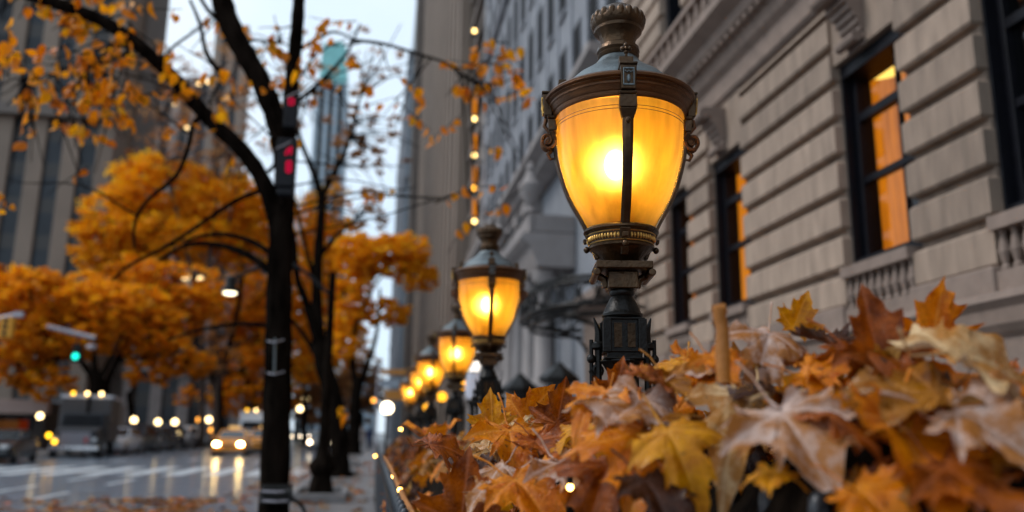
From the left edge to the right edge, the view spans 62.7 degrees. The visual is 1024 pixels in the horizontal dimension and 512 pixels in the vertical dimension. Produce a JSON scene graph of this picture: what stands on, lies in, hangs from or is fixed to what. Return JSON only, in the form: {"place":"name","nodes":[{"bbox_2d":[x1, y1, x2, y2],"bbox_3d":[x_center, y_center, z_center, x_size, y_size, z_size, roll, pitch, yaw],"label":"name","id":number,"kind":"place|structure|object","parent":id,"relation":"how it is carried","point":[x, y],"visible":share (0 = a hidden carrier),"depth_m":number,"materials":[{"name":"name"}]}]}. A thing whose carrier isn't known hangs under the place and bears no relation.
{"place":"outdoors","nodes":[
{"label":"outdoors","id":0,"kind":"place"},
{"bbox_2d":[37,449,86,454],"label":"pavement","id":1,"kind":"structure","parent":0,"point":[42,451],"depth_m":47.98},
{"bbox_2d":[0,311,24,337],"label":"traffic signal","id":2,"kind":"object","parent":1,"relation":"on","point":[7,325],"visible":1,"depth_m":35.05,"materials":[{"name":"metal"}]},
{"bbox_2d":[0,399,60,448],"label":"corner shop","id":3,"kind":"structure","parent":1,"relation":"on","point":[18,414],"depth_m":52.57,"materials":[{"name":"brick"}]},
{"bbox_2d":[0,262,153,450],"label":"autumn tree","id":4,"kind":"object","parent":1,"relation":"on","point":[33,335],"visible":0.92,"depth_m":51.41,"materials":[{"name":"orange plant"}]},
{"bbox_2d":[62,268,220,395],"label":"autumn tree","id":5,"kind":"object","parent":1,"relation":"on","point":[147,349],"visible":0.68,"depth_m":58.14,"materials":[{"name":"orange plant"}]},
{"bbox_2d":[102,251,226,423],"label":"autumn tree","id":6,"kind":"object","parent":1,"relation":"on","point":[200,292],"visible":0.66,"depth_m":62.59,"materials":[{"name":"orange plant"}]},
{"bbox_2d":[121,359,262,443],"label":"columned building","id":7,"kind":"structure","parent":1,"relation":"on","point":[152,403],"depth_m":82.57,"materials":[{"name":"stone"}]},
{"bbox_2d":[136,231,268,406],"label":"grey apartment block","id":8,"kind":"structure","parent":1,"relation":"on","point":[199,274],"depth_m":116.52,"materials":[{"name":"stone"}]},
{"bbox_2d":[0,439,329,511],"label":"road","id":9,"kind":"structure","parent":0,"point":[195,485],"depth_m":23.57,"materials":[{"name":"asphalt"}]},
{"bbox_2d":[0,429,38,463],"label":"parked car","id":10,"kind":"object","parent":9,"relation":"on","point":[16,445],"visible":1,"depth_m":33.94,"materials":[{"name":"black paint"}]},
{"bbox_2d":[46,325,97,454],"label":"mast arm signal","id":11,"kind":"object","parent":9,"relation":"on","point":[77,351],"visible":1,"depth_m":42.89,"materials":[{"name":"metal"}]},
{"bbox_2d":[46,391,121,457],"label":"delivery truck","id":12,"kind":"object","parent":9,"relation":"on","point":[95,428],"visible":0.98,"depth_m":41.95,"materials":[{"name":"metal"}]},
{"bbox_2d":[90,427,142,453],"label":"parked car","id":13,"kind":"object","parent":9,"relation":"on","point":[129,438],"visible":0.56,"depth_m":48.56,"materials":[{"name":"silver metal"}]},
{"bbox_2d":[113,424,157,452],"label":"parked car","id":14,"kind":"object","parent":9,"relation":"on","point":[148,432],"visible":0.41,"depth_m":52.52,"materials":[{"name":"black paint"}]},
{"bbox_2d":[0,466,308,475],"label":"crosswalk","id":15,"kind":"structure","parent":9,"relation":"on","point":[227,471],"depth_m":28.48,"materials":[{"name":"paint"}]},
{"bbox_2d":[64,148,268,446],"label":"autumn tree","id":16,"kind":"object","parent":9,"relation":"on","point":[157,221],"visible":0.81,"depth_m":70.54,"materials":[{"name":"orange plant"}]},
{"bbox_2d":[0,461,374,511],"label":"fallen leaves","id":17,"kind":"object","parent":9,"relation":"on","point":[180,507],"visible":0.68,"depth_m":15.93,"materials":[{"name":"orange plant"}]},
{"bbox_2d":[115,39,288,447],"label":"autumn tree","id":18,"kind":"object","parent":9,"relation":"on","point":[219,153],"visible":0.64,"depth_m":71.62,"materials":[{"name":"brown plant"}]},
{"bbox_2d":[195,314,252,447],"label":"autumn tree","id":19,"kind":"object","parent":9,"relation":"on","point":[215,337],"visible":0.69,"depth_m":66.46,"materials":[{"name":"brown plant"}]},
{"bbox_2d":[211,426,251,455],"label":"taxi","id":20,"kind":"object","parent":9,"relation":"on","point":[234,439],"visible":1,"depth_m":46.36,"materials":[{"name":"yellow metal"}]},
{"bbox_2d":[172,257,326,419],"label":"autumn tree","id":21,"kind":"object","parent":9,"relation":"on","point":[254,310],"visible":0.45,"depth_m":76.18,"materials":[{"name":"orange plant"}]},
{"bbox_2d":[239,409,262,435],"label":"white van","id":22,"kind":"object","parent":9,"relation":"on","point":[249,421],"visible":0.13,"depth_m":61.77,"materials":[{"name":"paint"}]},
{"bbox_2d":[265,182,383,384],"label":"autumn tree","id":23,"kind":"object","parent":9,"relation":"on","point":[326,285],"visible":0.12,"depth_m":93.76,"materials":[{"name":"orange plant"}]},
{"bbox_2d":[290,345,363,440],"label":"autumn tree","id":24,"kind":"object","parent":9,"relation":"on","point":[314,391],"visible":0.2,"depth_m":119.29,"materials":[{"name":"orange plant"}]},
{"bbox_2d":[291,194,363,445],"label":"autumn tree","id":25,"kind":"object","parent":9,"relation":"on","point":[328,265],"visible":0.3,"depth_m":86.38,"materials":[{"name":"orange plant"}]},
{"bbox_2d":[164,0,415,432],"label":"sky","id":26,"kind":"structure","parent":0,"point":[383,18],"materials":[{"name":"white"}]},
{"bbox_2d":[289,435,392,511],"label":"pavement","id":27,"kind":"structure","parent":0,"point":[362,484],"depth_m":20.36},
{"bbox_2d":[0,0,534,511],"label":"autumn tree","id":28,"kind":"object","parent":27,"relation":"on","point":[276,422],"visible":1,"depth_m":10.45,"materials":[{"name":"orange plant"}]},
{"bbox_2d":[261,484,305,511],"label":"trunk clamp","id":29,"kind":"object","parent":28,"relation":"attached to","point":[276,494],"visible":1,"depth_m":9.49,"materials":[{"name":"black metal"}]},
{"bbox_2d":[275,91,299,197],"bbox_3d":[-2.761,-1.381,10.320,0.246,1.338,0.172,3,-12,-9],"label":"sign box","id":30,"kind":"object","parent":28,"relation":"attached to","point":[286,165],"visible":1,"depth_m":10.23,"materials":[{"name":"metal"}]},
{"bbox_2d":[221,263,335,492],"bbox_3d":[-4.534,2.360,16.320,2.420,4.629,0.580,3,-12,-9],"label":"street post","id":31,"kind":"object","parent":27,"relation":"on","point":[321,466],"visible":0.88,"depth_m":16.34,"materials":[{"name":"black metal"}]},
{"bbox_2d":[291,486,348,502],"bbox_3d":[-3.813,4.735,16.706,1.080,0.160,2.220,3,-12,-9],"label":"tree pit kerb","id":32,"kind":"object","parent":27,"relation":"on","point":[339,494],"visible":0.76,"depth_m":15.69,"materials":[{"name":"concrete"}]},
{"bbox_2d":[240,23,424,477],"bbox_3d":[-5.877,-0.469,26.204,5.624,14.424,3.574,7,-13,-27],"label":"autumn tree","id":33,"kind":"object","parent":27,"relation":"on","point":[338,435],"visible":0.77,"depth_m":26.25,"materials":[{"name":"orange plant"}]},
{"bbox_2d":[334,352,387,428],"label":"autumn tree","id":34,"kind":"object","parent":27,"relation":"on","point":[368,396],"visible":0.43,"depth_m":130.81,"materials":[{"name":"orange plant"}]},
{"bbox_2d":[324,231,439,453],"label":"autumn tree","id":35,"kind":"object","parent":27,"relation":"on","point":[363,267],"visible":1,"depth_m":51.41,"materials":[{"name":"orange plant"}]},
{"bbox_2d":[373,365,405,456],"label":"hanging signs","id":36,"kind":"object","parent":27,"relation":"on","point":[393,394],"visible":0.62,"depth_m":45.06,"materials":[{"name":"metal"}]},
{"bbox_2d":[374,443,408,511],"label":"iron railing","id":37,"kind":"object","parent":27,"relation":"on","point":[384,482],"visible":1,"depth_m":6.49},
{"bbox_2d":[387,12,415,440],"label":"stepped tower","id":38,"kind":"structure","parent":27,"relation":"on","point":[398,294],"depth_m":136.26,"materials":[{"name":"concrete"}]},
{"bbox_2d":[399,368,416,436],"bbox_3d":[-2.040,3.495,16.601,0.448,2.589,0.448,10,-15,-36],"label":"street lantern","id":39,"kind":"object","parent":27,"relation":"on","point":[407,392],"visible":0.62,"depth_m":16.63,"materials":[{"name":"glass"}]},
{"bbox_2d":[399,0,424,436],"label":"dark slab tower","id":40,"kind":"structure","parent":27,"relation":"on","point":[412,217],"depth_m":117.97,"materials":[{"name":"concrete"}]},
{"bbox_2d":[407,349,426,437],"bbox_3d":[-1.419,2.743,13.009,0.448,2.589,0.448,-6,-14,29],"label":"street lantern","id":41,"kind":"object","parent":27,"relation":"on","point":[416,385],"visible":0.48,"depth_m":13.03,"materials":[{"name":"glass"}]},
{"bbox_2d":[414,334,444,427],"bbox_3d":[-1.071,2.301,10.904,0.448,2.588,0.448,-7,-14,32],"label":"street lantern","id":42,"kind":"object","parent":27,"relation":"on","point":[430,370],"visible":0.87,"depth_m":10.94,"materials":[{"name":"glass"}]},
{"bbox_2d":[412,0,484,437],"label":"fluted tower","id":43,"kind":"structure","parent":27,"relation":"on","point":[450,26],"depth_m":65.16,"materials":[{"name":"grey stone"}]},
{"bbox_2d":[434,303,477,436],"bbox_3d":[-0.557,1.750,8.268,0.448,2.589,0.448,11,-15,-39],"label":"street lantern","id":44,"kind":"object","parent":27,"relation":"on","point":[455,351],"visible":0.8,"depth_m":8.29,"materials":[{"name":"glass"}]},
{"bbox_2d":[465,352,480,430],"bbox_3d":[-0.457,2.130,9.312,0.200,2.276,0.200,3,-12,-9],"label":"white lantern","id":45,"kind":"object","parent":27,"relation":"on","point":[473,373],"visible":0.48,"depth_m":9.40,"materials":[{"name":"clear glass"}]},
{"bbox_2d":[451,224,526,415],"bbox_3d":[-0.155,1.073,5.047,0.448,2.588,0.448,-10,-16,42],"label":"street lantern","id":46,"kind":"object","parent":27,"relation":"on","point":[489,280],"visible":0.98,"depth_m":5.09,"materials":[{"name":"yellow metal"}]},
{"bbox_2d":[501,374,536,398],"bbox_3d":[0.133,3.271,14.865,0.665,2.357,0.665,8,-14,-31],"label":"post cap","id":47,"kind":"object","parent":27,"relation":"on","point":[519,384],"visible":0.37,"depth_m":14.84,"materials":[{"name":"black metal"}]},
{"bbox_2d":[463,0,621,438],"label":"ornate building","id":48,"kind":"structure","parent":27,"relation":"on","point":[542,236],"depth_m":25.84,"materials":[{"name":"grey stone"}]},
{"bbox_2d":[519,273,644,353],"bbox_3d":[1.270,1.397,17.584,2.134,1.441,4.412,3,-12,-9],"label":"iron canopy","id":49,"kind":"object","parent":48,"relation":"attached to","point":[558,311],"visible":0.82,"depth_m":16.67,"materials":[{"name":"metal"}]},
{"bbox_2d":[538,362,579,389],"bbox_3d":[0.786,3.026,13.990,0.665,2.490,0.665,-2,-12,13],"label":"post cap","id":50,"kind":"object","parent":27,"relation":"on","point":[557,373],"visible":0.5,"depth_m":13.99,"materials":[{"name":"black metal"}]},
{"bbox_2d":[540,2,699,423],"bbox_3d":[0.311,0.503,2.327,0.448,2.587,0.448,-9,-15,38],"label":"street lantern","id":51,"kind":"object","parent":27,"relation":"on","point":[619,116],"visible":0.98,"depth_m":2.36,"materials":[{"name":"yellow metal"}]},
{"bbox_2d":[411,437,831,511],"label":"tall iron fence","id":52,"kind":"object","parent":27,"relation":"on","point":[817,502],"visible":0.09,"depth_m":1.30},
{"bbox_2d":[382,418,1023,511],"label":"hedge","id":53,"kind":"object","parent":27,"relation":"on","point":[791,496],"visible":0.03,"depth_m":1.40,"materials":[{"name":"plant"}]},
{"bbox_2d":[464,445,517,511],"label":"maple leaf","id":54,"kind":"object","parent":53,"relation":"on","point":[474,496],"visible":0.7,"depth_m":1.82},
{"bbox_2d":[473,453,572,511],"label":"maple leaf","id":55,"kind":"object","parent":53,"relation":"on","point":[541,495],"visible":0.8,"depth_m":1.67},
{"bbox_2d":[519,428,595,492],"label":"maple leaf","id":56,"kind":"object","parent":55,"relation":"on","point":[538,470],"visible":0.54,"depth_m":1.68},
{"bbox_2d":[529,376,576,429],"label":"maple leaf","id":57,"kind":"object","parent":53,"relation":"on","point":[551,412],"visible":0.63,"depth_m":2.31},
{"bbox_2d":[550,422,595,454],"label":"maple leaf","id":58,"kind":"object","parent":53,"relation":"on","point":[563,440],"visible":0.28,"depth_m":1.92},
{"bbox_2d":[505,420,564,457],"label":"maple leaf","id":59,"kind":"object","parent":58,"relation":"on","point":[549,435],"visible":0.96,"depth_m":1.96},
{"bbox_2d":[591,356,646,394],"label":"maple leaf","id":60,"kind":"object","parent":58,"relation":"on","point":[618,368],"visible":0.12,"depth_m":1.94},
{"bbox_2d":[549,454,618,511],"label":"maple leaf","id":61,"kind":"object","parent":53,"relation":"on","point":[589,493],"visible":0.53,"depth_m":1.50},
{"bbox_2d":[610,448,697,511],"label":"maple leaf","id":62,"kind":"object","parent":53,"relation":"on","point":[648,488],"visible":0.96,"depth_m":1.31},
{"bbox_2d":[625,394,723,511],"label":"maple leaf","id":63,"kind":"object","parent":53,"relation":"on","point":[680,445],"visible":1,"depth_m":1.35,"materials":[{"name":"plant"}]},
{"bbox_2d":[376,378,985,511],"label":"leaf litter","id":64,"kind":"object","parent":53,"relation":"on","point":[406,455],"visible":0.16,"depth_m":5.74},
{"bbox_2d":[401,418,460,435],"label":"maple leaf","id":65,"kind":"object","parent":64,"relation":"on","point":[443,428],"visible":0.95,"depth_m":4.03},
{"bbox_2d":[406,431,464,471],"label":"maple leaf","id":66,"kind":"object","parent":64,"relation":"on","point":[445,447],"visible":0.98,"depth_m":2.54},
{"bbox_2d":[412,445,505,511],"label":"maple leaf","id":67,"kind":"object","parent":64,"relation":"on","point":[456,484],"visible":0.83,"depth_m":1.83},
{"bbox_2d":[465,439,497,459],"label":"maple leaf","id":68,"kind":"object","parent":64,"relation":"on","point":[478,449],"visible":0.32,"depth_m":2.26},
{"bbox_2d":[466,387,517,447],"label":"maple leaf","id":69,"kind":"object","parent":68,"relation":"on","point":[490,405],"visible":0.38,"depth_m":2.27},
{"bbox_2d":[462,392,542,468],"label":"maple leaf","id":70,"kind":"object","parent":64,"relation":"on","point":[495,434],"visible":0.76,"depth_m":1.98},
{"bbox_2d":[559,388,711,511],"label":"maple leaf","id":71,"kind":"object","parent":64,"relation":"on","point":[607,439],"visible":0.45,"depth_m":1.46,"materials":[{"name":"plant"}]},
{"bbox_2d":[562,374,678,437],"bbox_3d":[0.222,0.292,1.519,0.228,0.172,0.238,4,-12,-14],"label":"maple leaf","id":72,"kind":"object","parent":71,"relation":"on","point":[614,408],"visible":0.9,"depth_m":1.52,"materials":[{"name":"plant"}]},
{"bbox_2d":[564,373,631,460],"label":"maple leaf","id":73,"kind":"object","parent":72,"relation":"on","point":[581,414],"visible":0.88,"depth_m":1.56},
{"bbox_2d":[626,348,715,406],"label":"maple leaf","id":74,"kind":"object","parent":72,"relation":"on","point":[682,386],"visible":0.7,"depth_m":1.61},
{"bbox_2d":[624,362,679,406],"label":"maple leaf","id":75,"kind":"object","parent":74,"relation":"on","point":[652,372],"visible":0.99,"depth_m":1.55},
{"bbox_2d":[612,411,710,460],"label":"maple leaf","id":76,"kind":"object","parent":71,"relation":"on","point":[670,418],"visible":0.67,"depth_m":1.49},
{"bbox_2d":[681,363,803,511],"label":"maple leaf","id":77,"kind":"object","parent":64,"relation":"on","point":[719,402],"visible":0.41,"depth_m":1.42,"materials":[{"name":"plant"}]},
{"bbox_2d":[739,460,809,496],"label":"maple leaf","id":78,"kind":"object","parent":64,"relation":"on","point":[770,479],"visible":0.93,"depth_m":1.23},
{"bbox_2d":[811,463,920,511],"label":"maple leaf","id":79,"kind":"object","parent":64,"relation":"on","point":[875,491],"visible":0.99,"depth_m":1.13,"materials":[{"name":"plant"}]},
{"bbox_2d":[718,360,861,493],"bbox_3d":[0.424,0.252,1.248,0.251,0.057,0.290,-14,30,-4],"label":"maple leaf","id":80,"kind":"object","parent":79,"relation":"on","point":[803,446],"visible":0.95,"depth_m":1.25,"materials":[{"name":"plant"}]},
{"bbox_2d":[712,303,730,382],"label":"cut twig","id":81,"kind":"object","parent":80,"relation":"on","point":[722,350],"visible":1,"depth_m":1.36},
{"bbox_2d":[842,464,911,511],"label":"maple leaf","id":82,"kind":"object","parent":79,"relation":"on","point":[855,475],"visible":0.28,"depth_m":1.13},
{"bbox_2d":[792,404,886,466],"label":"maple leaf","id":83,"kind":"object","parent":82,"relation":"on","point":[839,426],"visible":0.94,"depth_m":1.21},
{"bbox_2d":[829,367,994,511],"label":"maple leaf","id":84,"kind":"object","parent":64,"relation":"on","point":[907,452],"visible":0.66,"depth_m":1.16,"materials":[{"name":"plant"}]},
{"bbox_2d":[864,379,986,435],"bbox_3d":[0.598,0.216,1.215,0.180,0.101,0.178,-6,-14,28],"label":"maple leaf","id":85,"kind":"object","parent":64,"relation":"on","point":[902,408],"visible":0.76,"depth_m":1.18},
{"bbox_2d":[811,360,1004,434],"bbox_3d":[0.587,0.202,1.261,0.272,0.054,0.235,-6,10,29],"label":"maple leaf","id":86,"kind":"object","parent":85,"relation":"on","point":[925,384],"visible":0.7,"depth_m":1.28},
{"bbox_2d":[903,276,989,365],"bbox_3d":[0.787,0.139,1.541,0.172,0.203,0.049,-4,-13,20],"label":"maple leaf","id":87,"kind":"object","parent":64,"relation":"on","point":[935,307],"visible":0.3,"depth_m":1.55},
{"bbox_2d":[880,369,1023,467],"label":"maple leaf","id":88,"kind":"object","parent":64,"relation":"on","point":[997,422],"visible":0.94,"depth_m":1.15,"materials":[{"name":"plant"}]},
{"bbox_2d":[887,317,1023,407],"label":"maple leaf","id":89,"kind":"object","parent":64,"relation":"on","point":[981,354],"visible":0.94,"depth_m":1.30,"materials":[{"name":"plant"}]},
{"bbox_2d":[889,415,1023,511],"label":"maple leaf","id":90,"kind":"object","parent":64,"relation":"on","point":[934,480],"visible":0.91,"depth_m":1.09,"materials":[{"name":"plant"}]},
{"bbox_2d":[727,373,804,398],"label":"maple leaf","id":91,"kind":"object","parent":53,"relation":"on","point":[745,389],"visible":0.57,"depth_m":1.42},
{"bbox_2d":[682,332,747,385],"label":"maple leaf","id":92,"kind":"object","parent":91,"relation":"on","point":[697,359],"visible":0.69,"depth_m":1.44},
{"bbox_2d":[782,365,852,418],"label":"maple leaf","id":93,"kind":"object","parent":53,"relation":"on","point":[813,384],"visible":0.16,"depth_m":1.42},
{"bbox_2d":[837,374,854,379],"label":"maple leaf","id":94,"kind":"object","parent":53,"relation":"on","point":[841,376],"visible":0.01,"depth_m":1.52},
{"bbox_2d":[783,343,837,366],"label":"maple leaf","id":95,"kind":"object","parent":94,"relation":"on","point":[827,354],"visible":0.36,"depth_m":1.53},
{"bbox_2d":[728,302,807,388],"bbox_3d":[0.478,0.211,1.590,0.177,0.268,0.095,2,-12,-7],"label":"maple leaf","id":96,"kind":"object","parent":95,"relation":"on","point":[765,345],"visible":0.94,"depth_m":1.58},
{"bbox_2d":[787,322,855,344],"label":"maple leaf","id":97,"kind":"object","parent":95,"relation":"on","point":[802,330],"visible":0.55,"depth_m":1.58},
{"bbox_2d":[776,290,827,342],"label":"maple leaf","id":98,"kind":"object","parent":97,"relation":"on","point":[798,313],"visible":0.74,"depth_m":1.71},
{"bbox_2d":[805,317,923,377],"bbox_3d":[0.609,0.224,1.387,0.202,0.265,0.141,0,-12,3],"label":"maple leaf","id":99,"kind":"object","parent":53,"relation":"on","point":[886,366],"visible":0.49,"depth_m":1.39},
{"bbox_2d":[840,283,933,378],"bbox_3d":[0.630,0.154,1.417,0.199,0.231,0.052,-6,-12,-6],"label":"maple leaf","id":100,"kind":"object","parent":53,"relation":"on","point":[874,322],"visible":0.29,"depth_m":1.43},
{"bbox_2d":[622,0,1023,429],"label":"stone townhouse","id":101,"kind":"structure","parent":27,"relation":"on","point":[844,151],"depth_m":9.60,"materials":[{"name":"stone"}]},
{"bbox_2d":[671,188,695,325],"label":"window","id":102,"kind":"structure","parent":101,"relation":"in","point":[679,218],"depth_m":14.82,"materials":[{"name":"black glass"}]},
{"bbox_2d":[715,146,753,307],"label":"window","id":103,"kind":"structure","parent":101,"relation":"in","point":[730,213],"depth_m":12.91,"materials":[{"name":"black glass"}]},
{"bbox_2d":[840,27,922,263],"bbox_3d":[4.193,-1.322,9.718,0.932,3.110,3.090,3,-12,-9],"label":"window","id":104,"kind":"structure","parent":101,"relation":"in","point":[880,204],"depth_m":9.42,"materials":[{"name":"orange glass"}]},
{"bbox_2d":[981,0,1023,210],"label":"window","id":105,"kind":"structure","parent":101,"relation":"in","point":[1003,20],"depth_m":7.18,"materials":[{"name":"black glass"}]},
{"bbox_3d":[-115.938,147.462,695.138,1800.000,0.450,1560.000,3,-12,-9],"label":"ground","id":106,"kind":"structure","parent":0,"visible":0},
{"bbox_2d":[0,0,146,400],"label":"limestone skyscraper","id":107,"kind":"structure","parent":106,"relation":"on","point":[34,234],"depth_m":81.54,"materials":[{"name":"stone"}]},
{"bbox_2d":[104,0,169,398],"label":"setback tower","id":108,"kind":"structure","parent":106,"relation":"on","point":[155,29],"depth_m":95.68,"materials":[{"name":"grey stone"}]},
{"bbox_2d":[133,76,210,355],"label":"brown block","id":109,"kind":"structure","parent":106,"relation":"on","point":[181,135],"depth_m":165.36,"materials":[{"name":"stone"}]},
{"bbox_2d":[197,25,250,211],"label":"brown midrise","id":110,"kind":"structure","parent":106,"relation":"on","point":[235,118],"depth_m":152.99,"materials":[{"name":"concrete"}]},
{"bbox_2d":[298,41,348,430],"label":"copper topped tower","id":111,"kind":"structure","parent":106,"relation":"on","point":[322,140],"depth_m":237.62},
{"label":"maple leaf","id":112,"kind":"object","parent":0,"visible":0},
{"bbox_2d":[763,352,850,388],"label":"maple leaf","id":113,"kind":"object","parent":112,"relation":"on","point":[816,365],"visible":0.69,"depth_m":1.47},
{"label":"maple leaf","id":114,"kind":"object","parent":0,"visible":0},
{"bbox_2d":[502,384,554,427],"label":"maple leaf","id":115,"kind":"object","parent":114,"relation":"on","point":[517,405],"visible":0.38,"depth_m":2.36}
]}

